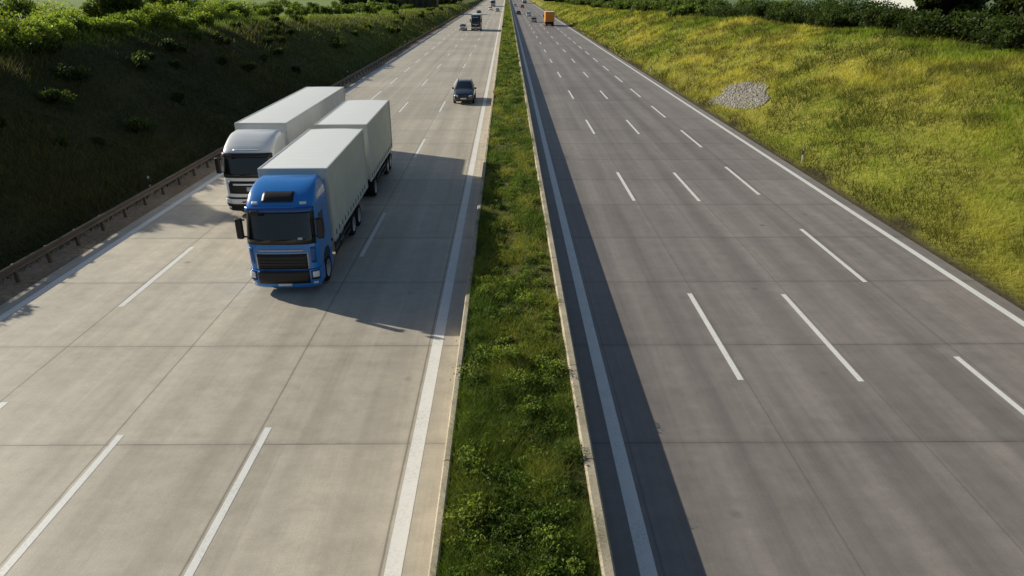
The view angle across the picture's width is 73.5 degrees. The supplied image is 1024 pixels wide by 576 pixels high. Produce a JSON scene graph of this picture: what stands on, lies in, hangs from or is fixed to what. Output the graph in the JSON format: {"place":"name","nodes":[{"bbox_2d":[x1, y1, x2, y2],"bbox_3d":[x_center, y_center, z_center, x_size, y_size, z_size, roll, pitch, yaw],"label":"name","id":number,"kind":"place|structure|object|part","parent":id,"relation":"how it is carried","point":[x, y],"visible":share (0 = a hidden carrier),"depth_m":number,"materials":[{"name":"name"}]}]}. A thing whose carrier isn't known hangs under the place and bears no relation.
{"place":"outdoors","nodes":[
{"label":"outdoors","id":0,"kind":"place"},
{"bbox_2d":[0,2,469,283],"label":"bank grass","id":1,"kind":"structure","parent":0,"point":[253,18],"depth_m":47.96,"materials":[{"name":"green plant"}]},
{"bbox_2d":[0,0,1023,310],"bbox_3d":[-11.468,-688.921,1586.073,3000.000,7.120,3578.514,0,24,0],"label":"ground","id":2,"kind":"structure","parent":0,"point":[38,270],"depth_m":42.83,"materials":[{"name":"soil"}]},
{"bbox_2d":[79,0,144,18],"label":"tree","id":3,"kind":"object","parent":2,"relation":"on","point":[97,8],"visible":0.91,"depth_m":66.27,"materials":[{"name":"green plant"}]},
{"bbox_2d":[0,0,269,50],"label":"bush hedge","id":4,"kind":"object","parent":2,"relation":"on","point":[49,25],"visible":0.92,"depth_m":58.10,"materials":[{"name":"green plant"}]},
{"bbox_2d":[143,0,188,6],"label":"tree","id":5,"kind":"object","parent":2,"relation":"on","point":[150,1],"visible":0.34,"depth_m":86.86,"materials":[{"name":"green plant"}]},
{"bbox_2d":[0,14,347,146],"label":"slope shrubs","id":6,"kind":"object","parent":2,"relation":"on","point":[139,59],"visible":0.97,"depth_m":51.27,"materials":[{"name":"green plant"}]},
{"bbox_2d":[0,0,443,36],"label":"distant bushes","id":7,"kind":"object","parent":2,"relation":"on","point":[23,8],"visible":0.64,"depth_m":150.93,"materials":[{"name":"green plant"}]},
{"bbox_2d":[0,0,483,281],"bbox_3d":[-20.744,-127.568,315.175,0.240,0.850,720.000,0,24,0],"label":"guardrail","id":8,"kind":"object","parent":2,"relation":"on","point":[14,268],"visible":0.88,"depth_m":33.02,"materials":[{"name":"grey metal"}]},
{"bbox_2d":[0,0,504,575],"bbox_3d":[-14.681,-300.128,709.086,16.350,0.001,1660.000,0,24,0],"label":"motorway carriageway","id":9,"kind":"structure","parent":2,"relation":"on","point":[198,370],"depth_m":19.46,"materials":[{"name":"concrete"}]},
{"bbox_2d":[0,0,504,575],"bbox_3d":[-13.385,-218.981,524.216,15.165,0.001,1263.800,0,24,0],"label":"lane markings","id":10,"kind":"object","parent":9,"relation":"on","point":[396,554],"visible":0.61,"depth_m":17.61,"materials":[{"name":"paint"}]},
{"bbox_2d":[214,87,344,210],"bbox_3d":[-12.608,-8.558,39.882,3.047,4.011,16.443,0,24,-1],"label":"white truck","id":11,"kind":"object","parent":9,"relation":"on","point":[255,141],"visible":0.48,"depth_m":33.77,"materials":[{"name":"paint"}]},
{"bbox_2d":[234,100,392,286],"bbox_3d":[-8.401,-5.526,32.974,3.047,4.011,19.781,-1,24,-1],"label":"blue truck","id":12,"kind":"object","parent":9,"relation":"on","point":[310,188],"visible":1,"depth_m":25.73,"materials":[{"name":"paint"}]},
{"bbox_3d":[-6.926,-2.347,24.815,0.054,0.850,0.830,-1,24,-1],"label":"side window","id":13,"kind":"part","parent":12,"relation":"part of","materials":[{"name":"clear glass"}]},
{"bbox_2d":[459,24,466,30],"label":"car","id":14,"kind":"object","parent":9,"relation":"on","point":[463,27],"visible":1,"depth_m":174.87,"materials":[{"name":"silver metal"}]},
{"bbox_2d":[452,78,475,102],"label":"dark car","id":15,"kind":"object","parent":9,"relation":"on","point":[464,89],"visible":1,"depth_m":65.50,"materials":[{"name":"paint"}]},
{"bbox_2d":[470,13,481,30],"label":"truck","id":16,"kind":"object","parent":9,"relation":"on","point":[476,21],"visible":1,"depth_m":172.90,"materials":[{"name":"paint"}]},
{"bbox_2d":[397,0,438,7],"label":"dark warehouse","id":17,"kind":"structure","parent":2,"relation":"on","point":[425,3],"depth_m":281.51,"materials":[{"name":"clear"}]},
{"bbox_2d":[399,0,434,6],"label":"windows","id":18,"kind":"structure","parent":17,"relation":"in","point":[400,1],"depth_m":281.42,"materials":[{"name":"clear glass"}]},
{"bbox_2d":[428,6,504,575],"bbox_3d":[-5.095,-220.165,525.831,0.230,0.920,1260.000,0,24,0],"label":"concrete barrier","id":19,"kind":"object","parent":2,"relation":"on","point":[442,498],"visible":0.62,"depth_m":16.64,"materials":[{"name":"grey concrete"}]},
{"bbox_2d":[339,0,613,4],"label":"distant trees","id":20,"kind":"object","parent":2,"relation":"on","point":[394,2],"visible":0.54,"depth_m":347.12,"materials":[{"name":"green plant"}]},
{"bbox_2d":[509,0,615,575],"bbox_3d":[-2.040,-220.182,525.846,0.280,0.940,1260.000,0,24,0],"label":"concrete barrier","id":21,"kind":"object","parent":2,"relation":"on","point":[604,551],"visible":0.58,"depth_m":16.59,"materials":[{"name":"grey concrete"}]},
{"bbox_2d":[564,0,837,17],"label":"distant bushes","id":22,"kind":"object","parent":2,"relation":"on","point":[673,8],"visible":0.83,"depth_m":192.44,"materials":[{"name":"green plant"}]},
{"bbox_2d":[709,81,769,110],"bbox_3d":[20.842,-17.267,61.632,4.113,2.319,10.566,-4,24,-9],"label":"gravel patch","id":23,"kind":"object","parent":2,"relation":"on","point":[733,97],"visible":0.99,"depth_m":61.25,"materials":[{"name":"grey gravel"}]},
{"bbox_2d":[510,0,1023,575],"bbox_3d":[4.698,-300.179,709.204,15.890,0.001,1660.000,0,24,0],"label":"motorway carriageway","id":24,"kind":"structure","parent":2,"relation":"on","point":[798,450],"depth_m":20.61,"materials":[{"name":"grey asphalt"}]},
{"bbox_2d":[530,17,536,21],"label":"car","id":25,"kind":"object","parent":24,"relation":"on","point":[533,19],"visible":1,"depth_m":215.90,"materials":[{"name":"silver metal"}]},
{"bbox_2d":[543,11,554,25],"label":"orange truck","id":26,"kind":"object","parent":24,"relation":"on","point":[549,16],"visible":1,"depth_m":193.90,"materials":[{"name":"paint"}]},
{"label":"rear doors","id":27,"kind":"part","parent":26,"relation":"part of","materials":[{"name":"orange paint"}]},
{"bbox_2d":[510,0,1023,575],"bbox_3d":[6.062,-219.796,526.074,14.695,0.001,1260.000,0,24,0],"label":"lane markings","id":28,"kind":"object","parent":24,"relation":"on","point":[644,556],"visible":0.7,"depth_m":22.16,"materials":[{"name":"paint"}]},
{"bbox_2d":[702,0,1023,51],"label":"bush hedge","id":29,"kind":"object","parent":2,"relation":"on","point":[1004,32],"visible":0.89,"depth_m":61.04,"materials":[{"name":"green plant"}]},
{"bbox_2d":[886,0,916,9],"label":"walls","id":30,"kind":"structure","parent":2,"relation":"on","point":[908,3],"depth_m":116.98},
{"bbox_2d":[913,0,984,18],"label":"tree","id":31,"kind":"object","parent":2,"relation":"on","point":[952,6],"visible":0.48,"depth_m":58.79,"materials":[{"name":"green plant"}]},
{"bbox_2d":[982,0,1022,18],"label":"tree","id":32,"kind":"object","parent":2,"relation":"on","point":[1003,6],"visible":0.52,"depth_m":53.40,"materials":[{"name":"green plant"}]},
{"bbox_2d":[1010,0,1023,19],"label":"tree","id":33,"kind":"object","parent":2,"relation":"on","point":[1020,4],"visible":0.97,"depth_m":47.99,"materials":[{"name":"green plant"}]},
{"bbox_2d":[431,0,608,575],"bbox_3d":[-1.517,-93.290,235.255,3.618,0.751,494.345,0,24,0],"label":"median grass","id":34,"kind":"structure","parent":0,"point":[507,259],"depth_m":17.53,"materials":[{"name":"green plant"}]},
{"bbox_2d":[441,16,589,575],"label":"median weeds","id":35,"kind":"object","parent":34,"relation":"on","point":[551,563],"visible":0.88,"depth_m":14.76,"materials":[{"name":"green plant"}]}
]}

